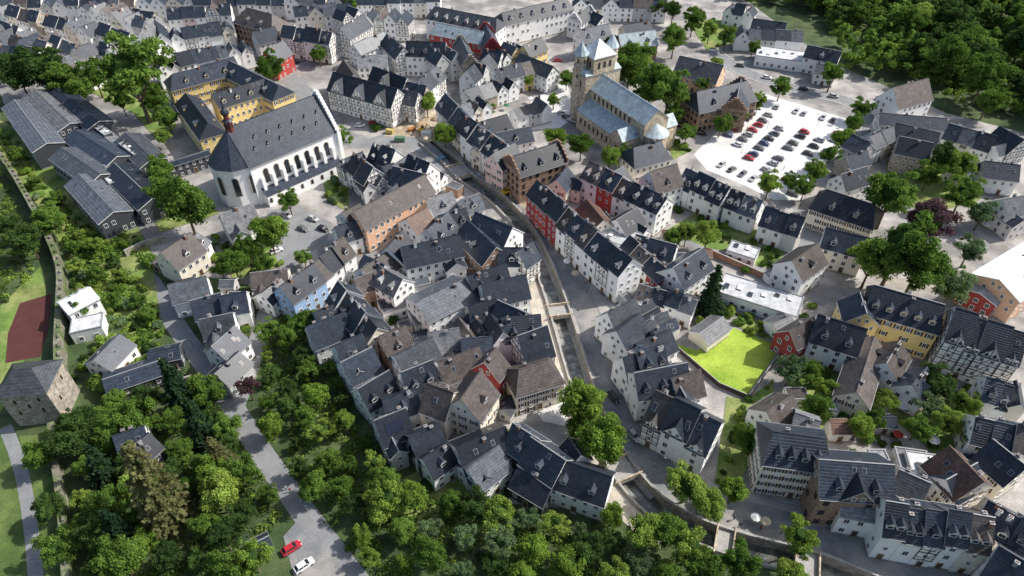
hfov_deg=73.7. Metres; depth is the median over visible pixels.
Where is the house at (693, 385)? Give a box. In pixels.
[670,369,706,404]
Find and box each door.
[199,268,205,276]
[357,248,362,255]
[370,300,375,307]
[450,473,456,483]
[495,486,500,494]
[521,500,527,510]
[537,402,542,411]
[569,505,576,514]
[643,441,650,450]
[679,321,684,328]
[686,464,692,471]
[757,237,763,244]
[785,492,794,500]
[828,363,834,371]
[835,436,843,443]
[837,266,843,274]
[849,530,858,538]
[874,553,884,561]
[880,429,888,435]
[913,560,924,569]
[932,562,944,571]
[954,568,966,575]
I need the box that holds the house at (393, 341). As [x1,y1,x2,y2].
[376,325,412,372]
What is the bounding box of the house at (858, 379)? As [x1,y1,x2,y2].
[831,335,881,417]
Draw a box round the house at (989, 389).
[968,375,1005,417]
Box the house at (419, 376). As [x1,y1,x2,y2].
[396,359,439,401]
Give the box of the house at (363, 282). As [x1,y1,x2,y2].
[350,271,376,307]
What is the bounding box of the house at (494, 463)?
[455,445,513,498]
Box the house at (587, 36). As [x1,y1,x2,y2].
[572,23,611,54]
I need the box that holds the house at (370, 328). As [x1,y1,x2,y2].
[354,315,390,361]
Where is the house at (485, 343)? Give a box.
[460,335,493,353]
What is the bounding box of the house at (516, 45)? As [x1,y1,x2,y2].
[512,42,520,48]
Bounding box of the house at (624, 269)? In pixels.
[606,250,643,303]
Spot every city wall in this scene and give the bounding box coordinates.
[0,152,68,370]
[47,421,74,575]
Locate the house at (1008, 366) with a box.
[991,329,1023,382]
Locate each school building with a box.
[1,99,65,169]
[22,89,82,145]
[48,87,119,136]
[48,147,110,181]
[63,129,130,166]
[64,174,138,239]
[99,131,118,142]
[106,162,165,225]
[113,132,167,174]
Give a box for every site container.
[385,128,393,133]
[394,136,404,141]
[407,126,415,131]
[421,130,431,137]
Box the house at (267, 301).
[254,277,283,318]
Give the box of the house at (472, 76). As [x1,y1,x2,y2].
[459,63,482,99]
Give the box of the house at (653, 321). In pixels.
[646,311,670,329]
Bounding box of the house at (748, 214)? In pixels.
[732,194,765,234]
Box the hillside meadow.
[0,120,151,265]
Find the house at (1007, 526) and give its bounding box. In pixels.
[993,505,1021,545]
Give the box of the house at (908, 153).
[887,136,933,175]
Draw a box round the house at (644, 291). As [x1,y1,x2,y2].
[634,282,654,303]
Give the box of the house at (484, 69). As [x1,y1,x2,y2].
[467,62,489,84]
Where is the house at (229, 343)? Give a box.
[203,325,255,367]
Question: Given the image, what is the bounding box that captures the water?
[441,152,852,575]
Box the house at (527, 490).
[507,466,553,516]
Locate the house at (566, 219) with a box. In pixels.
[555,208,577,257]
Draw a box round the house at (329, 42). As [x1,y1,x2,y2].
[317,29,341,64]
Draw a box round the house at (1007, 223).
[981,193,1023,240]
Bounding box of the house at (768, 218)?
[755,204,779,245]
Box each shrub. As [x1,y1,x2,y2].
[18,166,31,174]
[23,182,32,189]
[31,192,39,199]
[42,196,62,204]
[61,234,73,242]
[62,238,76,248]
[63,248,71,254]
[67,226,81,234]
[70,278,78,285]
[75,236,94,251]
[75,283,84,288]
[76,253,82,258]
[77,269,88,279]
[77,359,86,370]
[79,354,88,359]
[81,228,98,236]
[83,276,100,286]
[85,248,101,258]
[85,373,101,388]
[89,345,98,354]
[92,287,101,293]
[92,376,103,392]
[93,283,102,287]
[94,335,108,347]
[97,291,109,302]
[100,272,108,281]
[101,245,114,252]
[105,250,119,259]
[105,255,120,266]
[105,315,116,322]
[106,282,118,290]
[107,306,114,313]
[107,333,116,337]
[110,238,121,248]
[111,298,122,309]
[112,288,120,292]
[115,284,127,290]
[117,315,127,325]
[121,298,130,309]
[122,275,139,283]
[122,322,132,331]
[126,334,138,343]
[129,320,145,329]
[130,357,140,363]
[133,328,152,337]
[135,295,146,306]
[136,309,142,319]
[137,284,147,292]
[137,336,149,346]
[139,253,156,267]
[140,341,156,352]
[145,302,154,307]
[145,318,155,328]
[151,319,162,328]
[156,329,165,337]
[180,366,188,376]
[186,373,205,389]
[210,233,219,239]
[211,239,218,244]
[211,253,216,261]
[219,241,229,249]
[240,325,250,332]
[276,259,283,266]
[324,190,331,196]
[327,196,336,201]
[330,175,338,183]
[332,186,338,192]
[340,186,348,195]
[372,124,381,130]
[387,315,398,324]
[419,477,433,491]
[428,498,436,505]
[504,482,510,497]
[672,205,683,213]
[674,138,680,144]
[678,142,688,148]
[695,315,703,325]
[697,214,704,220]
[715,304,726,315]
[719,222,727,228]
[719,469,727,474]
[721,232,730,238]
[723,456,732,461]
[726,305,735,316]
[727,430,734,443]
[732,317,745,325]
[733,409,744,422]
[738,404,746,411]
[740,266,749,272]
[743,311,754,319]
[743,326,750,332]
[743,395,755,402]
[747,318,753,324]
[749,327,759,334]
[750,237,756,244]
[754,324,763,332]
[760,259,766,265]
[765,245,771,250]
[767,253,774,258]
[798,312,808,317]
[806,302,817,308]
[821,366,831,376]
[836,412,849,418]
[862,435,874,444]
[876,437,886,447]
[891,441,902,447]
[926,440,938,449]
[963,384,970,391]
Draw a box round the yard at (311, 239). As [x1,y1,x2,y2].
[267,207,332,265]
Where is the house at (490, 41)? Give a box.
[478,22,501,53]
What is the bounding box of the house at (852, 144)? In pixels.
[838,133,875,158]
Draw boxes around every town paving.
[0,21,635,507]
[409,0,1023,575]
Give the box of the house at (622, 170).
[614,166,630,178]
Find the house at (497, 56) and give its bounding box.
[480,48,503,67]
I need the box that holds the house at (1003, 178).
[974,160,1020,196]
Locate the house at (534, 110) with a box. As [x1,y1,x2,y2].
[524,100,542,127]
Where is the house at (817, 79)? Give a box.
[811,63,832,87]
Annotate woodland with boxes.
[747,0,1023,109]
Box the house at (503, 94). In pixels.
[489,78,509,107]
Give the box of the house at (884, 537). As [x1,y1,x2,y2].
[863,496,909,561]
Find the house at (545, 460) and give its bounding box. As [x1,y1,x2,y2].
[517,436,573,505]
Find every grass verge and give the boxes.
[0,267,46,411]
[0,434,27,575]
[20,434,60,575]
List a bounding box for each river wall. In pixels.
[420,143,811,575]
[432,138,880,575]
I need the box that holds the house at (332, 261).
[316,247,347,283]
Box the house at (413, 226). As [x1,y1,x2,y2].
[396,208,434,242]
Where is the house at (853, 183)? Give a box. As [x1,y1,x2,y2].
[825,166,870,200]
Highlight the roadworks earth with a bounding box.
[464,160,552,247]
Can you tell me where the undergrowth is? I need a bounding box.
[0,7,1023,575]
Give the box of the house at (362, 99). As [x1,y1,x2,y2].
[326,71,404,128]
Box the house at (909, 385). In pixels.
[889,367,930,416]
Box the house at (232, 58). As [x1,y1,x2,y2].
[200,56,237,65]
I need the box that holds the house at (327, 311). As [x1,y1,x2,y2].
[310,303,337,321]
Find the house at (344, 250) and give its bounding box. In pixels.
[328,235,357,283]
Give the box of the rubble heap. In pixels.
[414,122,423,127]
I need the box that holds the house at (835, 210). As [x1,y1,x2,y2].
[803,189,882,236]
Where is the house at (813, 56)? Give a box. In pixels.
[799,44,841,75]
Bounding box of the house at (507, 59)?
[495,48,512,66]
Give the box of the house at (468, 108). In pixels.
[460,102,475,120]
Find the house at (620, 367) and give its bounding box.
[610,351,639,397]
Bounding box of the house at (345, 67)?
[336,59,361,78]
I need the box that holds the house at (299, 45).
[293,25,306,60]
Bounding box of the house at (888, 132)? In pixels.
[868,125,895,159]
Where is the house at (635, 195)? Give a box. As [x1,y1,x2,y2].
[622,182,651,211]
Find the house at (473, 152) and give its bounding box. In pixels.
[470,126,495,169]
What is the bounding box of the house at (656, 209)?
[640,190,674,236]
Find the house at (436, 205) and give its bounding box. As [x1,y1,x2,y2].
[425,191,458,217]
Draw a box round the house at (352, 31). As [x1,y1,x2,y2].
[335,14,373,58]
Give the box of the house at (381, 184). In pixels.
[374,174,389,197]
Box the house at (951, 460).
[918,445,993,506]
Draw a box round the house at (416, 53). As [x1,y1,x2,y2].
[405,39,446,76]
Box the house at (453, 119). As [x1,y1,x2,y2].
[447,107,470,147]
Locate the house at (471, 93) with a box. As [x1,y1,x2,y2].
[461,85,484,103]
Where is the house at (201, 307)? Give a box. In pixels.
[189,292,222,333]
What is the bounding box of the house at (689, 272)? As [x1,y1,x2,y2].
[656,247,714,295]
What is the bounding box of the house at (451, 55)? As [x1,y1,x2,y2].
[445,45,458,82]
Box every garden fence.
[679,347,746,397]
[749,352,779,395]
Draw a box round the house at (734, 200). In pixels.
[720,188,745,227]
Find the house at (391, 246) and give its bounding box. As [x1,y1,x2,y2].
[374,230,414,272]
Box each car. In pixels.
[269,247,282,254]
[280,211,291,218]
[280,540,301,556]
[293,556,314,574]
[296,224,308,231]
[307,214,318,221]
[317,224,328,231]
[354,122,364,127]
[368,120,377,124]
[437,155,445,161]
[557,110,566,114]
[606,390,620,403]
[626,427,639,442]
[696,130,706,135]
[717,161,726,167]
[722,132,733,137]
[727,166,736,172]
[732,141,742,147]
[735,63,744,67]
[737,135,748,141]
[738,170,747,176]
[742,131,753,136]
[743,154,754,160]
[747,126,758,132]
[748,151,759,156]
[748,174,757,181]
[753,122,763,127]
[753,144,764,150]
[757,117,768,122]
[758,139,769,145]
[761,165,772,172]
[762,74,771,79]
[763,111,773,117]
[763,135,774,141]
[767,160,778,166]
[769,130,779,136]
[772,155,783,161]
[774,125,785,130]
[782,144,793,150]
[786,170,798,174]
[788,139,799,145]
[788,189,799,196]
[794,133,805,138]
[799,86,808,90]
[799,128,810,134]
[802,150,813,156]
[808,142,819,148]
[813,137,824,142]
[828,93,838,97]
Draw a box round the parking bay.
[283,521,350,575]
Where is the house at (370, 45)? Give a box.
[348,31,385,67]
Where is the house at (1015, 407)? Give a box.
[1002,380,1023,421]
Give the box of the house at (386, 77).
[368,66,409,89]
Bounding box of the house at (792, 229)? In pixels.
[778,211,805,252]
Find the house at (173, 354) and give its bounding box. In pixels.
[147,342,184,370]
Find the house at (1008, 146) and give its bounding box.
[984,126,1023,163]
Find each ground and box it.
[0,0,1023,575]
[82,251,159,317]
[92,84,175,142]
[116,326,158,348]
[156,209,218,232]
[223,242,278,277]
[323,176,348,209]
[389,471,506,532]
[669,214,758,249]
[670,144,692,159]
[687,20,731,49]
[697,306,736,317]
[715,380,772,484]
[736,314,772,339]
[754,245,784,268]
[788,371,839,428]
[848,391,883,438]
[887,155,979,208]
[887,392,962,452]
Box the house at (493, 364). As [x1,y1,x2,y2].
[470,346,510,395]
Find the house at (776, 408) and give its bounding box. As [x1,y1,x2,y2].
[744,393,799,427]
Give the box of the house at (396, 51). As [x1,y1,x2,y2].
[385,38,407,76]
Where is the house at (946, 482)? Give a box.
[920,460,982,505]
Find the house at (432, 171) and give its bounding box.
[414,158,440,194]
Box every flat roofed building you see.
[69,312,108,343]
[95,125,112,136]
[102,164,113,188]
[118,141,135,154]
[376,299,407,321]
[391,373,399,388]
[397,319,412,332]
[402,273,430,291]
[407,309,421,330]
[437,276,445,281]
[445,180,463,197]
[464,257,474,274]
[601,228,642,246]
[618,291,633,303]
[720,272,803,319]
[725,240,760,266]
[753,46,804,71]
[762,270,772,285]
[781,387,807,406]
[821,401,839,416]
[866,449,890,460]
[889,446,926,469]
[904,450,935,475]
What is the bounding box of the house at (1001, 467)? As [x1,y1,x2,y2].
[969,438,1023,500]
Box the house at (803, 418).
[791,409,820,427]
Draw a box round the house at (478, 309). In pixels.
[463,296,496,322]
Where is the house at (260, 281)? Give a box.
[250,268,291,308]
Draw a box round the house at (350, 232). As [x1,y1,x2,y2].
[331,220,365,255]
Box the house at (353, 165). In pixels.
[344,151,374,192]
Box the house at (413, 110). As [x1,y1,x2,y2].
[399,88,424,123]
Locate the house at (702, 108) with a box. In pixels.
[680,81,757,130]
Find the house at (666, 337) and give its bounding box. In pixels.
[635,329,679,362]
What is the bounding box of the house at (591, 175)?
[579,160,605,203]
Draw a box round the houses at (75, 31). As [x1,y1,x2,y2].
[0,0,803,90]
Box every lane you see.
[154,273,368,575]
[529,281,660,545]
[683,239,829,306]
[862,269,935,290]
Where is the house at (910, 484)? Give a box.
[895,465,931,499]
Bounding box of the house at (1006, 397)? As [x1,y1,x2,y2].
[988,380,1014,419]
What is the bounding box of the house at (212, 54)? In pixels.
[204,45,219,61]
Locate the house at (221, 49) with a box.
[215,44,228,58]
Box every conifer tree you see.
[82,443,121,492]
[98,508,150,555]
[119,439,204,553]
[157,357,205,429]
[182,396,223,454]
[205,436,241,473]
[694,264,725,318]
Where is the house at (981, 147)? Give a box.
[969,130,997,161]
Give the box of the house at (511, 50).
[501,40,519,63]
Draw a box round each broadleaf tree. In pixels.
[0,52,11,63]
[0,52,34,93]
[0,214,22,235]
[4,222,44,259]
[6,145,25,164]
[8,45,65,87]
[21,440,57,469]
[24,174,41,189]
[28,522,82,569]
[30,206,64,240]
[30,491,64,527]
[38,200,59,213]
[39,61,79,89]
[42,417,93,458]
[49,190,65,204]
[51,404,98,435]
[53,209,65,225]
[63,72,93,99]
[64,257,85,271]
[65,241,80,255]
[67,296,89,313]
[68,513,84,542]
[69,488,91,513]
[70,508,122,551]
[71,454,89,476]
[72,230,85,238]
[73,57,103,97]
[79,552,109,575]
[82,262,104,278]
[82,481,131,516]
[83,237,105,249]
[86,533,149,575]
[89,413,124,452]
[92,250,105,265]
[92,401,122,422]
[94,30,175,123]
[99,388,127,404]
[104,91,131,115]
[105,291,120,302]
[109,267,127,280]
[109,395,159,430]
[113,453,126,475]
[117,474,138,497]
[119,238,128,248]
[124,501,143,526]
[127,291,145,309]
[128,382,163,413]
[133,524,160,556]
[137,81,170,110]
[138,306,156,318]
[140,170,174,203]
[146,153,174,178]
[147,539,184,571]
[149,174,216,234]
[150,105,179,134]
[150,405,184,437]
[153,55,176,68]
[154,128,172,148]
[159,456,182,483]
[163,437,193,462]
[170,476,198,497]
[185,512,223,537]
[187,544,208,575]
[188,374,226,406]
[188,453,204,474]
[195,454,229,494]
[198,468,239,514]
[201,548,244,575]
[202,404,222,425]
[205,520,241,551]
[209,257,224,277]
[212,411,242,437]
[213,249,250,281]
[217,433,238,458]
[220,450,261,487]
[223,497,257,534]
[228,538,274,575]
[230,234,262,263]
[234,376,260,400]
[246,215,289,254]
[250,249,275,271]
[252,316,280,344]
[254,46,284,80]
[255,482,280,502]
[256,412,283,442]
[257,393,274,410]
[260,351,271,362]
[261,364,282,383]
[272,391,300,417]
[276,324,298,349]
[277,187,299,216]
[278,378,299,396]
[283,313,291,326]
[286,309,316,331]
[288,456,309,477]
[290,344,309,369]
[290,438,303,450]
[292,405,315,430]
[293,249,312,266]
[296,355,320,382]
[296,469,326,502]
[299,382,329,407]
[304,417,338,441]
[309,44,327,66]
[312,448,342,471]
[323,358,336,375]
[325,474,354,502]
[326,376,344,391]
[327,409,355,434]
[334,394,348,408]
[339,124,353,144]
[339,493,368,516]
[341,454,357,473]
[343,0,357,7]
[350,525,368,545]
[352,522,371,548]
[354,437,371,447]
[358,546,380,566]
[361,480,405,514]
[363,448,386,470]
[365,466,400,489]
[365,497,394,524]
[387,516,416,544]
[395,549,414,572]
[397,479,428,512]
[410,533,447,574]
[416,518,443,538]
[421,91,435,116]
[433,122,456,147]
[436,489,463,518]
[449,560,475,575]
[453,523,478,549]
[459,484,488,523]
[481,551,513,575]
[483,494,514,533]
[487,519,517,560]
[507,558,536,575]
[516,507,540,527]
[516,532,549,567]
[524,75,533,84]
[540,510,570,536]
[542,127,568,144]
[547,92,561,105]
[547,544,587,575]
[556,376,607,420]
[559,70,572,89]
[565,133,595,160]
[565,411,588,439]
[571,522,587,538]
[572,530,605,570]
[575,411,628,467]
[599,501,624,528]
[600,145,621,167]
[600,554,629,575]
[601,528,626,556]
[617,42,657,88]
[619,142,631,151]
[623,512,660,550]
[623,547,656,575]
[632,62,665,103]
[635,41,653,64]
[649,1,667,13]
[650,510,689,549]
[650,560,683,575]
[651,62,690,114]
[661,0,681,22]
[661,22,686,58]
[663,227,683,244]
[664,101,685,122]
[664,459,707,504]
[670,526,709,567]
[675,123,697,141]
[678,222,695,246]
[682,6,706,37]
[683,545,726,575]
[690,485,727,523]
[693,219,721,247]
[695,78,711,88]
[702,19,717,43]
[710,57,723,64]
[712,112,733,137]
[717,24,737,50]
[717,476,750,503]
[720,535,763,575]
[732,110,749,121]
[732,421,755,456]
[748,39,760,56]
[755,90,766,111]
[757,168,783,200]
[769,75,792,100]
[771,353,808,386]
[775,557,809,575]
[780,511,820,560]
[781,171,802,193]
[792,174,816,200]
[799,393,835,421]
[800,359,823,384]
[802,158,828,179]
[812,376,838,394]
[817,142,842,166]
[820,61,844,92]
[830,128,855,153]
[836,0,858,13]
[844,110,864,129]
[845,411,875,440]
[846,239,904,288]
[848,0,868,25]
[849,95,877,115]
[860,0,881,2]
[861,170,920,229]
[862,209,941,286]
[868,407,886,428]
[870,40,897,62]
[873,388,901,408]
[891,242,954,292]
[892,4,932,29]
[899,415,941,442]
[904,2,933,18]
[905,27,938,69]
[905,197,964,237]
[910,0,933,8]
[911,389,944,418]
[913,158,949,191]
[920,360,957,400]
[926,34,971,85]
[928,140,955,165]
[930,264,979,303]
[930,404,964,435]
[934,0,971,24]
[940,173,988,211]
[946,149,979,186]
[951,389,984,418]
[952,22,985,36]
[952,232,987,267]
[958,0,985,10]
[958,24,993,50]
[958,52,1020,104]
[959,0,974,12]
[960,431,966,445]
[965,198,999,230]
[969,41,1001,70]
[973,87,1012,119]
[989,0,1011,16]
[1001,13,1023,29]
[1003,24,1023,64]
[1007,73,1023,106]
[1008,0,1023,16]
[1008,0,1023,19]
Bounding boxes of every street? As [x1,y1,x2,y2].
[225,193,441,407]
[281,60,449,173]
[432,32,566,110]
[462,160,937,575]
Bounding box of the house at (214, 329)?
[199,312,240,349]
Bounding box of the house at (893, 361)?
[874,340,911,390]
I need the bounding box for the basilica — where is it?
[570,34,677,157]
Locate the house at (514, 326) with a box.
[500,314,541,360]
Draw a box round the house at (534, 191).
[525,180,544,225]
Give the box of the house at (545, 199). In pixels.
[533,185,566,238]
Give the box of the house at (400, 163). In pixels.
[390,152,412,169]
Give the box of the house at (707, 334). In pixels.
[687,315,732,352]
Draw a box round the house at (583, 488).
[551,460,615,521]
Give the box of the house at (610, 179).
[595,168,629,213]
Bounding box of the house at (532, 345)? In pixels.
[509,325,555,362]
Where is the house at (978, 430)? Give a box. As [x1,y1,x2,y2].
[952,413,996,454]
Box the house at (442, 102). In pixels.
[434,92,457,123]
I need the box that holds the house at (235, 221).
[219,203,258,244]
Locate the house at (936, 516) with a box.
[907,498,947,569]
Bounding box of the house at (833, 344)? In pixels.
[804,313,867,372]
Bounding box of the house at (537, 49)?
[519,36,548,62]
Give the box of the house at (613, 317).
[594,297,641,343]
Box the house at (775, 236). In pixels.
[766,209,789,248]
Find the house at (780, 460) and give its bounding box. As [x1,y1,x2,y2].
[747,420,829,500]
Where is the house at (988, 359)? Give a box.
[958,319,1014,385]
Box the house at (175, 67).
[169,61,181,73]
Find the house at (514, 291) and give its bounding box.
[478,273,531,312]
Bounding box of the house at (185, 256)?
[155,232,211,281]
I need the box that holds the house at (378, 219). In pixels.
[349,174,436,252]
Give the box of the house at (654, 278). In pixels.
[645,260,666,287]
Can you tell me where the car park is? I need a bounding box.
[693,95,846,199]
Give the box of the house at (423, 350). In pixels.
[390,336,442,376]
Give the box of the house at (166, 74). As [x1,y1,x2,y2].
[154,65,171,89]
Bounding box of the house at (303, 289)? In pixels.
[273,263,328,316]
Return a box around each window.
[217,177,226,195]
[231,179,242,196]
[249,175,255,193]
[263,168,270,182]
[273,163,281,177]
[284,159,291,173]
[294,155,301,168]
[304,150,311,164]
[314,146,320,160]
[323,142,330,156]
[458,415,465,421]
[459,423,466,429]
[470,420,477,426]
[518,402,525,407]
[518,409,525,414]
[527,400,534,405]
[527,406,534,411]
[536,397,543,402]
[545,394,552,399]
[754,488,764,492]
[757,481,767,485]
[760,474,770,478]
[763,467,773,471]
[764,489,774,493]
[767,482,777,486]
[770,475,781,479]
[774,469,784,472]
[774,491,785,495]
[778,484,788,488]
[781,477,791,481]
[785,470,795,474]
[788,485,798,489]
[792,478,802,482]
[795,472,806,475]
[817,510,824,514]
[822,501,829,505]
[834,398,843,404]
[837,527,845,531]
[842,519,850,523]
[844,402,854,408]
[856,522,864,526]
[862,228,869,233]
[878,330,887,335]
[883,321,892,326]
[893,324,902,329]
[898,336,908,341]
[900,551,909,555]
[903,327,913,332]
[914,330,923,336]
[914,351,923,356]
[919,342,928,348]
[924,333,933,339]
[940,492,948,502]
[941,555,950,559]
[987,477,996,486]
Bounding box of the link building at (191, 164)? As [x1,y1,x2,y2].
[168,149,210,177]
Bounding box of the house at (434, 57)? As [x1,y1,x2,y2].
[425,47,451,83]
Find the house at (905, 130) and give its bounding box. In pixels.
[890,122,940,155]
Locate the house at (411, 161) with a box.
[403,154,418,170]
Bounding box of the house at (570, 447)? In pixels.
[559,436,593,462]
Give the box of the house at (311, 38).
[302,26,322,62]
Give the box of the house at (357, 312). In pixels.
[346,300,384,333]
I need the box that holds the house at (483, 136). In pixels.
[472,128,503,172]
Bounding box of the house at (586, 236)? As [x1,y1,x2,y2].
[573,222,605,273]
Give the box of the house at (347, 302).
[338,293,371,313]
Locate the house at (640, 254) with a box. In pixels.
[630,245,657,264]
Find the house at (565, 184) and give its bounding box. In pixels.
[546,166,582,203]
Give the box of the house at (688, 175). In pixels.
[680,166,697,208]
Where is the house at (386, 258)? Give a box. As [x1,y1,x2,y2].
[352,251,402,277]
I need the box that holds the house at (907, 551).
[888,498,926,564]
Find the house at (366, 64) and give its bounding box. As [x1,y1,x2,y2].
[356,54,388,79]
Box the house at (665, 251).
[635,234,678,264]
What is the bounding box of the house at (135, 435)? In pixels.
[112,425,155,455]
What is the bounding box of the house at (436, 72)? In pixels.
[430,65,446,98]
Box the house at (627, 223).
[609,206,651,237]
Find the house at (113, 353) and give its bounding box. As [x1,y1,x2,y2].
[83,333,140,375]
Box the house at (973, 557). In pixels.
[947,506,995,575]
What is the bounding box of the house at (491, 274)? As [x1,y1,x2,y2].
[465,263,510,302]
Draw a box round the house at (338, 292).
[325,280,364,309]
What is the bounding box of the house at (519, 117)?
[509,106,530,128]
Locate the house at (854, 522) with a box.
[829,507,875,538]
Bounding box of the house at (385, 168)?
[379,161,393,180]
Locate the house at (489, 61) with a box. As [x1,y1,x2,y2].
[479,54,497,79]
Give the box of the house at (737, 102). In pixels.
[720,76,751,132]
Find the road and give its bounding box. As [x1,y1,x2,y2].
[708,51,873,246]
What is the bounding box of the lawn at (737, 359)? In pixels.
[677,328,775,395]
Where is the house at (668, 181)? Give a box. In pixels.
[637,163,684,206]
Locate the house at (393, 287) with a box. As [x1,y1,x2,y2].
[371,266,414,306]
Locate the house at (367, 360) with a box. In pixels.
[335,346,384,397]
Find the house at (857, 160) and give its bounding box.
[830,149,871,176]
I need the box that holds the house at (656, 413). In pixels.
[638,389,673,451]
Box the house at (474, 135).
[466,125,482,164]
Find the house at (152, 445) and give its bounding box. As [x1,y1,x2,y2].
[134,432,167,464]
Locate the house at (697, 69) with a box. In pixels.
[674,55,725,93]
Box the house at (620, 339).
[601,312,649,362]
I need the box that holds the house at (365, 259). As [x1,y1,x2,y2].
[358,254,392,271]
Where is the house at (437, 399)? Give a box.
[418,382,458,440]
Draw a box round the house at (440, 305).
[404,275,478,331]
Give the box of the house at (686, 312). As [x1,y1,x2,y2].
[676,293,699,329]
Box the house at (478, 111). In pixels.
[466,99,483,121]
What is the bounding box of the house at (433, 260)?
[399,234,467,284]
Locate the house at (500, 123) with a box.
[478,114,512,131]
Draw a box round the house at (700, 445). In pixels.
[682,411,725,475]
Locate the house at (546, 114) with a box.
[532,95,552,124]
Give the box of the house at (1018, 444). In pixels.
[1005,419,1023,461]
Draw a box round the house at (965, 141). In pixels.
[955,127,978,153]
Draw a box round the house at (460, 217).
[434,207,470,228]
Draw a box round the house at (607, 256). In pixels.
[594,241,621,295]
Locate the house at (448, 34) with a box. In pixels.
[428,22,484,57]
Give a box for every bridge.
[445,161,473,179]
[545,302,573,319]
[603,452,642,484]
[712,523,736,555]
[794,549,820,575]
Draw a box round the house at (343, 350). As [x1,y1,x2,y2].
[330,333,368,374]
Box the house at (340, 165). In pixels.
[335,151,366,187]
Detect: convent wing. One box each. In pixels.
[163,59,234,106]
[174,93,224,152]
[210,78,265,126]
[225,61,295,111]
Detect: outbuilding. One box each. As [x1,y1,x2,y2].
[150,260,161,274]
[177,277,195,281]
[218,278,239,294]
[409,328,427,342]
[440,172,448,188]
[498,395,516,423]
[508,360,516,364]
[659,229,668,240]
[676,252,685,258]
[697,248,712,259]
[822,418,854,443]
[873,413,897,435]
[959,451,972,460]
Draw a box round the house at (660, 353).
[653,342,667,365]
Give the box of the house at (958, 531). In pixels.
[927,501,973,571]
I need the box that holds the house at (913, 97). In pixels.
[870,78,933,116]
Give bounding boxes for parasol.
[563,258,570,266]
[571,270,578,278]
[751,512,760,523]
[761,516,770,527]
[893,430,902,440]
[898,402,910,409]
[928,435,939,444]
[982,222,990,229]
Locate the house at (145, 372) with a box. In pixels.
[102,357,163,393]
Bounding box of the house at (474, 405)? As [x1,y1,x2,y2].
[450,369,500,435]
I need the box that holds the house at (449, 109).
[440,98,469,124]
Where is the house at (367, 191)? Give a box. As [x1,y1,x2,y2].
[353,180,377,204]
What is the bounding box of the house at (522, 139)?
[495,126,534,152]
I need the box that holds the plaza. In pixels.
[536,373,566,425]
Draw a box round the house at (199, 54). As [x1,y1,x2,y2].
[190,47,208,65]
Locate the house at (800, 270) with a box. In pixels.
[767,243,828,295]
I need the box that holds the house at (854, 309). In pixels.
[832,292,880,336]
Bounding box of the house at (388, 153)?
[375,143,404,168]
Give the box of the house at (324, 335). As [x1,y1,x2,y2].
[304,311,350,365]
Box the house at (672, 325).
[649,318,679,338]
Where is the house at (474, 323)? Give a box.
[463,313,486,336]
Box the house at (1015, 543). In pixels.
[1006,511,1023,556]
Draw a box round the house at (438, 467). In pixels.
[413,441,457,491]
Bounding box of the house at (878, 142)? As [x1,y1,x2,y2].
[861,131,888,163]
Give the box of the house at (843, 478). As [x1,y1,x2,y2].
[799,449,895,526]
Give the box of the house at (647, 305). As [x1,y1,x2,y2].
[638,298,655,315]
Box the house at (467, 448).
[448,422,511,497]
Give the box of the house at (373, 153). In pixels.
[366,142,380,167]
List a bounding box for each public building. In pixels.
[425,6,505,45]
[494,0,574,43]
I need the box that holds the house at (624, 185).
[610,177,634,216]
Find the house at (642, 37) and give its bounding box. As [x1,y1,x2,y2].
[616,30,658,60]
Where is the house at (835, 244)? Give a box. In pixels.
[819,227,869,276]
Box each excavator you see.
[418,124,431,132]
[501,187,511,197]
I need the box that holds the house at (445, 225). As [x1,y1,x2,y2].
[416,211,459,242]
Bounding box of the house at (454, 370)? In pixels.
[434,346,482,386]
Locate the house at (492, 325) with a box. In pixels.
[482,313,509,356]
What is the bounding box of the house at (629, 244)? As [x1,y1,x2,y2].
[620,235,641,254]
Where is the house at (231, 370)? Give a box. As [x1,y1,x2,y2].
[206,351,256,397]
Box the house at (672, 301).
[663,288,685,318]
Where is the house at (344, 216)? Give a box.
[335,203,361,224]
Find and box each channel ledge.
[534,240,653,499]
[540,278,572,382]
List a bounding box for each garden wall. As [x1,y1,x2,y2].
[123,235,166,255]
[123,374,190,399]
[713,250,763,277]
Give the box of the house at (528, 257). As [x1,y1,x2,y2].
[513,241,541,284]
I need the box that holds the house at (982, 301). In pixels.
[952,265,1000,318]
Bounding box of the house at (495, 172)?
[484,143,520,190]
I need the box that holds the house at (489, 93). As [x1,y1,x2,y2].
[479,82,498,109]
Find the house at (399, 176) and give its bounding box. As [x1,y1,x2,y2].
[385,166,433,193]
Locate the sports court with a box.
[5,293,51,362]
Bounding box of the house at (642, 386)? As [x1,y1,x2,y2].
[624,361,696,421]
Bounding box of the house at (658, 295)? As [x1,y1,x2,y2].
[651,285,667,311]
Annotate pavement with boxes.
[586,279,802,514]
[705,53,862,248]
[720,51,862,102]
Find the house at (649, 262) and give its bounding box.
[639,254,660,282]
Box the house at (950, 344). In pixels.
[928,307,979,375]
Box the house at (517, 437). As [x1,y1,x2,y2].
[505,422,551,473]
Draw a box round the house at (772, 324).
[763,313,793,337]
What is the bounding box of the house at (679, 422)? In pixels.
[655,396,707,463]
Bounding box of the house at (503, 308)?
[492,298,531,320]
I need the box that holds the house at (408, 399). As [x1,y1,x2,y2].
[380,386,421,428]
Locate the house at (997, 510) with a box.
[975,496,1006,527]
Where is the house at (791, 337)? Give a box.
[769,316,815,360]
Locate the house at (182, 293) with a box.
[167,276,213,318]
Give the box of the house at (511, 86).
[502,75,519,103]
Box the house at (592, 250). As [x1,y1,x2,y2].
[581,232,620,285]
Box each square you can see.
[383,110,436,142]
[529,84,570,129]
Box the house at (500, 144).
[487,139,506,157]
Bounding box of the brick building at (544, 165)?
[502,139,568,203]
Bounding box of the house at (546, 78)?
[513,53,559,93]

